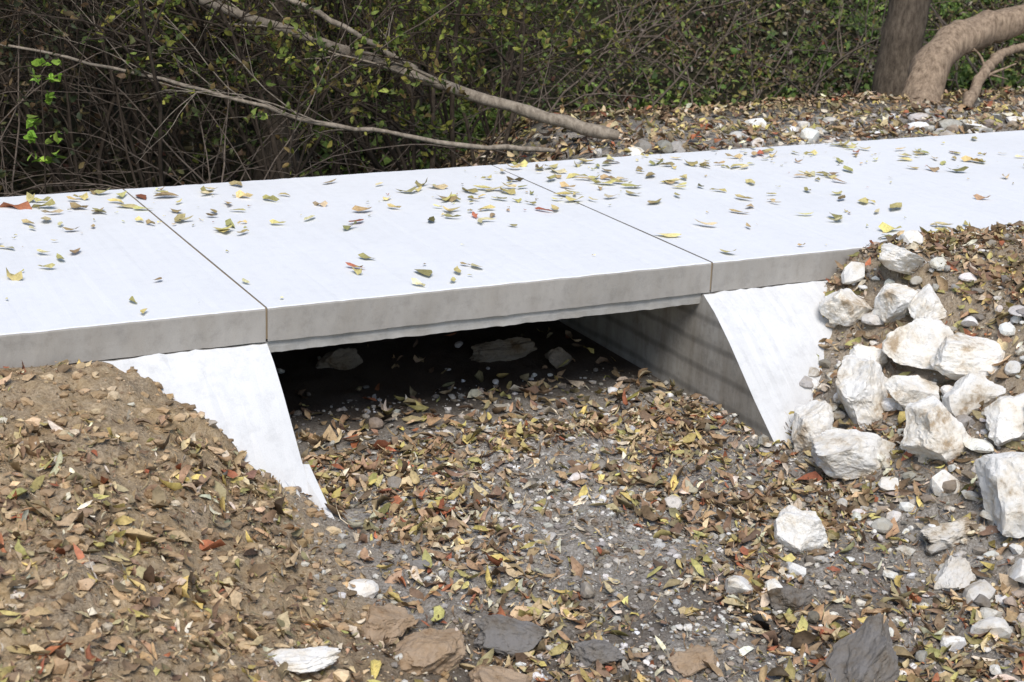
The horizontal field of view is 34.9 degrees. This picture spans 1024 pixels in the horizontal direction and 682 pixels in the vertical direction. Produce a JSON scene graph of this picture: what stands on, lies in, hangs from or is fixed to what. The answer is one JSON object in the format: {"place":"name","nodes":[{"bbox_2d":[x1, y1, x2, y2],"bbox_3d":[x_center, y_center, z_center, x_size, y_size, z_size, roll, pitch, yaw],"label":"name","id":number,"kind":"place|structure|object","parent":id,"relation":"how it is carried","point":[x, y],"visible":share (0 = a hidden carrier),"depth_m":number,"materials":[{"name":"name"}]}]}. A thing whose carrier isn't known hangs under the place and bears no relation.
{"place":"outdoors","nodes":[
{"label":"outdoors","id":0,"kind":"place"},
{"bbox_2d":[0,0,1023,681],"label":"ground","id":1,"kind":"structure","parent":0,"point":[326,388],"depth_m":6.59,"materials":[{"name":"soil"}]},
{"bbox_2d":[23,46,66,193],"bbox_3d":[-2.667,-1.176,9.301,0.241,0.999,0.191,-7,20,-26],"label":"green sapling","id":2,"kind":"object","parent":1,"relation":"on","point":[30,136],"visible":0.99,"depth_m":9.26,"materials":[{"name":"green plant"}]},
{"bbox_2d":[0,360,449,681],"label":"bank clods","id":3,"kind":"object","parent":1,"relation":"on","point":[60,666],"visible":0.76,"depth_m":5.61,"materials":[{"name":"soil"}]},
{"bbox_2d":[253,0,299,179],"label":"tree","id":4,"kind":"object","parent":1,"relation":"on","point":[258,175],"visible":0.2,"depth_m":12.38,"materials":[{"name":"brown plant"}]},
{"bbox_2d":[0,0,554,163],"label":"fallen branch","id":5,"kind":"object","parent":1,"relation":"on","point":[306,119],"visible":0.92,"depth_m":10.06,"materials":[{"name":"brown wood"}]},
{"bbox_2d":[268,646,340,673],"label":"limestone rock","id":6,"kind":"object","parent":1,"relation":"on","point":[308,659],"visible":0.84,"depth_m":5.17,"materials":[{"name":"white stone"}]},
{"bbox_2d":[0,0,662,196],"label":"shrub thicket","id":7,"kind":"object","parent":1,"relation":"on","point":[178,12],"visible":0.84,"depth_m":11.17,"materials":[{"name":"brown plant"}]},
{"bbox_2d":[315,348,362,369],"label":"stone","id":8,"kind":"object","parent":1,"relation":"on","point":[344,359],"visible":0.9,"depth_m":8.33,"materials":[{"name":"stone"}]},
{"bbox_2d":[0,0,695,196],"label":"hillside leaf litter","id":9,"kind":"object","parent":1,"relation":"on","point":[166,183],"visible":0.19,"depth_m":13.12,"materials":[{"name":"brown plant"}]},
{"bbox_2d":[92,0,619,139],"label":"fallen branch","id":10,"kind":"object","parent":1,"relation":"on","point":[583,128],"visible":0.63,"depth_m":10.87,"materials":[{"name":"wood"}]},
{"bbox_2d":[114,0,417,68],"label":"fallen branch","id":11,"kind":"object","parent":10,"relation":"on","point":[324,16],"visible":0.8,"depth_m":10.62,"materials":[{"name":"brown wood"}]},
{"bbox_2d":[347,579,378,597],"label":"limestone rock","id":12,"kind":"object","parent":1,"relation":"on","point":[368,588],"visible":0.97,"depth_m":5.96,"materials":[{"name":"white stone"}]},
{"bbox_2d":[361,603,414,646],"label":"stone","id":13,"kind":"object","parent":1,"relation":"on","point":[392,622],"visible":0.93,"depth_m":5.71,"materials":[{"name":"stone"}]},
{"bbox_2d":[389,0,423,107],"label":"tree","id":14,"kind":"object","parent":1,"relation":"on","point":[422,92],"visible":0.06,"depth_m":15.68,"materials":[{"name":"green plant"}]},
{"bbox_2d":[393,628,466,675],"bbox_3d":[-0.288,1.090,5.624,0.268,0.162,0.222,-7,20,-26],"label":"stone","id":15,"kind":"object","parent":1,"relation":"on","point":[434,651],"visible":0.84,"depth_m":5.56,"materials":[{"name":"stone"}]},
{"bbox_2d":[469,664,532,681],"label":"stone","id":16,"kind":"object","parent":1,"relation":"on","point":[482,673],"visible":1,"depth_m":5.45,"materials":[{"name":"stone"}]},
{"bbox_2d":[469,337,536,361],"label":"stone","id":17,"kind":"object","parent":1,"relation":"on","point":[513,348],"visible":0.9,"depth_m":8.58,"materials":[{"name":"stone"}]},
{"bbox_2d":[473,614,546,658],"bbox_3d":[-0.007,1.060,5.791,0.268,0.177,0.193,0,18,-6],"label":"stone","id":18,"kind":"object","parent":1,"relation":"on","point":[503,636],"visible":0.89,"depth_m":5.74,"materials":[{"name":"stone"}]},
{"bbox_2d":[0,130,1023,530],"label":"concrete culvert bridge","id":19,"kind":"structure","parent":1,"relation":"on","point":[742,330],"depth_m":7.96,"materials":[{"name":"grey concrete"}]},
{"bbox_2d":[6,142,1013,298],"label":"fallen leaves on deck","id":20,"kind":"object","parent":19,"relation":"on","point":[508,209],"visible":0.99,"depth_m":8.93,"materials":[{"name":"yellow plant"}]},
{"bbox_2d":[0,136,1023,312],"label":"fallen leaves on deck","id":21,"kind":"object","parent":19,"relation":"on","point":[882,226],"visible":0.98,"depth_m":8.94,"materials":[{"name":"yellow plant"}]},
{"bbox_2d":[0,220,1023,681],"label":"leaf litter","id":22,"kind":"object","parent":1,"relation":"on","point":[436,504],"visible":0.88,"depth_m":6.49,"materials":[{"name":"brown plant"}]},
{"bbox_2d":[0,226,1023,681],"bbox_3d":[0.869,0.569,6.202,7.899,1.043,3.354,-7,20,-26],"label":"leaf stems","id":23,"kind":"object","parent":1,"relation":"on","point":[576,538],"visible":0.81,"depth_m":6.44,"materials":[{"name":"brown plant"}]},
{"bbox_2d":[545,347,573,368],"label":"stone","id":24,"kind":"object","parent":1,"relation":"on","point":[556,357],"visible":0.94,"depth_m":8.46,"materials":[{"name":"stone"}]},
{"bbox_2d":[142,0,1023,176],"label":"hillside grass","id":25,"kind":"structure","parent":1,"relation":"on","point":[1013,79],"depth_m":18.02,"materials":[{"name":"green plant"}]},
{"bbox_2d":[276,341,893,679],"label":"creek cobbles","id":26,"kind":"object","parent":1,"relation":"on","point":[587,591],"visible":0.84,"depth_m":6.84,"materials":[{"name":"stone"}]},
{"bbox_2d":[567,639,629,669],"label":"stone","id":27,"kind":"object","parent":1,"relation":"on","point":[589,652],"visible":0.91,"depth_m":5.70,"materials":[{"name":"stone"}]},
{"bbox_2d":[236,336,1023,681],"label":"creek gravel","id":28,"kind":"structure","parent":1,"relation":"on","point":[634,584],"depth_m":6.45,"materials":[{"name":"grey gravel"}]},
{"bbox_2d":[668,644,716,677],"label":"stone","id":29,"kind":"object","parent":1,"relation":"on","point":[689,662],"visible":0.95,"depth_m":5.69,"materials":[{"name":"stone"}]},
{"bbox_2d":[378,0,1023,114],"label":"hillside saplings","id":30,"kind":"object","parent":1,"relation":"on","point":[671,44],"visible":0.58,"depth_m":15.56,"materials":[{"name":"plant"}]},
{"bbox_2d":[420,84,1023,169],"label":"leaf litter","id":31,"kind":"object","parent":1,"relation":"on","point":[837,100],"visible":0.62,"depth_m":11.84,"materials":[{"name":"brown plant"}]},
{"bbox_2d":[725,575,753,595],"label":"limestone rock","id":32,"kind":"object","parent":1,"relation":"on","point":[735,585],"visible":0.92,"depth_m":6.21,"materials":[{"name":"white stone"}]},
{"bbox_2d":[767,585,811,612],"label":"stone","id":33,"kind":"object","parent":1,"relation":"on","point":[784,598],"visible":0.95,"depth_m":6.13,"materials":[{"name":"stone"}]},
{"bbox_2d":[571,0,1023,111],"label":"shrubs","id":34,"kind":"object","parent":1,"relation":"on","point":[811,69],"visible":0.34,"depth_m":18.81,"materials":[{"name":"green plant"}]},
{"bbox_2d":[773,505,827,553],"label":"limestone rock","id":35,"kind":"object","parent":1,"relation":"on","point":[796,529],"visible":0.94,"depth_m":6.57,"materials":[{"name":"white stone"}]},
{"bbox_2d":[589,100,1023,156],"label":"rubble strip","id":36,"kind":"object","parent":1,"relation":"on","point":[810,134],"visible":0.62,"depth_m":11.62,"materials":[{"name":"stone"}]},
{"bbox_2d":[791,400,833,452],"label":"limestone rock","id":37,"kind":"object","parent":1,"relation":"on","point":[812,419],"visible":0.76,"depth_m":7.42,"materials":[{"name":"white stone"}]},
{"bbox_2d":[819,288,872,325],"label":"limestone rock","id":38,"kind":"object","parent":1,"relation":"on","point":[846,307],"visible":0.96,"depth_m":7.93,"materials":[{"name":"white stone"}]},
{"bbox_2d":[841,261,864,284],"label":"limestone rock","id":39,"kind":"object","parent":1,"relation":"on","point":[853,272],"visible":0.99,"depth_m":8.10,"materials":[{"name":"white stone"}]},
{"bbox_2d":[811,428,896,479],"bbox_3d":[1.541,0.498,7.244,0.463,0.206,0.255,-1,18,-9],"label":"limestone rock","id":40,"kind":"object","parent":1,"relation":"on","point":[839,453],"visible":0.92,"depth_m":7.16,"materials":[{"name":"white stone"}]},
{"bbox_2d":[815,613,899,681],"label":"stone","id":41,"kind":"object","parent":1,"relation":"on","point":[865,652],"visible":1,"depth_m":5.73,"materials":[{"name":"stone"}]},
{"bbox_2d":[692,228,1023,639],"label":"bank gravel","id":42,"kind":"structure","parent":1,"relation":"on","point":[896,513],"depth_m":7.00,"materials":[{"name":"stone"}]},
{"bbox_2d":[835,355,887,430],"bbox_3d":[1.624,0.242,7.551,0.242,0.351,0.330,8,19,19],"label":"limestone rock","id":43,"kind":"object","parent":1,"relation":"on","point":[862,393],"visible":0.93,"depth_m":7.45,"materials":[{"name":"white stone"}]},
{"bbox_2d":[849,344,887,367],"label":"limestone rock","id":44,"kind":"object","parent":1,"relation":"on","point":[878,355],"visible":0.42,"depth_m":7.69,"materials":[{"name":"white stone"}]},
{"bbox_2d":[878,477,898,490],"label":"limestone rock","id":45,"kind":"object","parent":1,"relation":"on","point":[886,484],"visible":0.98,"depth_m":7.02,"materials":[{"name":"white stone"}]},
{"bbox_2d":[758,243,1023,606],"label":"limestone rubble","id":46,"kind":"object","parent":1,"relation":"on","point":[882,525],"visible":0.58,"depth_m":7.35,"materials":[{"name":"white stone"}]},
{"bbox_2d":[764,480,1023,681],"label":"limestone rubble","id":47,"kind":"object","parent":1,"relation":"on","point":[983,602],"visible":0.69,"depth_m":6.15,"materials":[{"name":"white stone"}]},
{"bbox_2d":[871,283,917,322],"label":"limestone rock","id":48,"kind":"object","parent":1,"relation":"on","point":[892,301],"visible":0.96,"depth_m":7.79,"materials":[{"name":"white stone"}]},
{"bbox_2d":[871,0,929,96],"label":"tree","id":49,"kind":"object","parent":1,"relation":"on","point":[903,33],"visible":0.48,"depth_m":14.49,"materials":[{"name":"brown plant"}]},
{"bbox_2d":[878,243,926,274],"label":"limestone rock","id":50,"kind":"object","parent":1,"relation":"on","point":[892,257],"visible":0.94,"depth_m":7.88,"materials":[{"name":"white stone"}]},
{"bbox_2d":[897,230,923,246],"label":"limestone rock","id":51,"kind":"object","parent":1,"relation":"on","point":[909,236],"visible":0.73,"depth_m":8.19,"materials":[{"name":"white stone"}]},
{"bbox_2d":[884,375,939,409],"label":"limestone rock","id":52,"kind":"object","parent":1,"relation":"on","point":[903,391],"visible":0.75,"depth_m":7.37,"materials":[{"name":"white stone"}]},
{"bbox_2d":[882,318,953,370],"bbox_3d":[1.911,0.018,7.623,0.354,0.262,0.289,5,18,9],"label":"limestone rock","id":53,"kind":"object","parent":1,"relation":"on","point":[915,343],"visible":0.75,"depth_m":7.56,"materials":[{"name":"white stone"}]},
{"bbox_2d":[908,284,946,320],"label":"limestone rock","id":54,"kind":"object","parent":1,"relation":"on","point":[925,303],"visible":0.91,"depth_m":7.70,"materials":[{"name":"white stone"}]},
{"bbox_2d":[900,396,971,463],"bbox_3d":[1.858,0.394,7.112,0.344,0.311,0.279,-7,20,-26],"label":"limestone rock","id":55,"kind":"object","parent":1,"relation":"on","point":[934,429],"visible":0.92,"depth_m":7.02,"materials":[{"name":"white stone"}]},
{"bbox_2d":[930,469,959,495],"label":"limestone rock","id":56,"kind":"object","parent":1,"relation":"on","point":[938,479],"visible":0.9,"depth_m":6.88,"materials":[{"name":"white stone"}]},
{"bbox_2d":[921,517,976,547],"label":"limestone rock","id":57,"kind":"object","parent":1,"relation":"on","point":[951,534],"visible":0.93,"depth_m":6.62,"materials":[{"name":"white stone"}]},
{"bbox_2d":[932,555,975,592],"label":"limestone rock","id":58,"kind":"object","parent":1,"relation":"on","point":[953,573],"visible":0.91,"depth_m":6.38,"materials":[{"name":"white stone"}]},
{"bbox_2d":[899,4,1023,105],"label":"leaning tree","id":59,"kind":"object","parent":1,"relation":"on","point":[940,54],"visible":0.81,"depth_m":13.27,"materials":[{"name":"brown plant"}]},
{"bbox_2d":[929,334,1004,379],"bbox_3d":[2.085,0.086,7.434,0.355,0.216,0.226,2,18,0],"label":"limestone rock","id":60,"kind":"object","parent":1,"relation":"on","point":[956,357],"visible":0.83,"depth_m":7.34,"materials":[{"name":"white stone"}]},
{"bbox_2d":[942,372,1005,416],"bbox_3d":[2.051,0.253,7.252,0.270,0.218,0.214,-7,20,-26],"label":"limestone rock","id":61,"kind":"object","parent":1,"relation":"on","point":[968,393],"visible":0.77,"depth_m":7.20,"materials":[{"name":"white stone"}]},
{"bbox_2d":[962,579,995,606],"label":"limestone rock","id":62,"kind":"object","parent":1,"relation":"on","point":[974,590],"visible":0.86,"depth_m":6.25,"materials":[{"name":"white stone"}]},
{"bbox_2d":[970,617,1012,639],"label":"limestone rock","id":63,"kind":"object","parent":1,"relation":"on","point":[1000,627],"visible":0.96,"depth_m":6.01,"materials":[{"name":"white stone"}]},
{"bbox_2d":[962,43,1023,109],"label":"fallen branch","id":64,"kind":"object","parent":1,"relation":"on","point":[983,74],"visible":0.93,"depth_m":13.14,"materials":[{"name":"brown wood"}]},
{"bbox_2d":[974,451,1023,537],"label":"limestone rock","id":65,"kind":"object","parent":1,"relation":"on","point":[1001,479],"visible":1,"depth_m":6.54,"materials":[{"name":"white stone"}]},
{"bbox_2d":[984,393,1023,446],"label":"limestone rock","id":66,"kind":"object","parent":1,"relation":"on","point":[1004,415],"visible":1,"depth_m":6.96,"materials":[{"name":"white stone"}]},
{"bbox_2d":[1007,558,1023,582],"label":"limestone rock","id":67,"kind":"object","parent":1,"relation":"on","point":[1016,571],"visible":1,"depth_m":6.30,"materials":[{"name":"white stone"}]}
]}

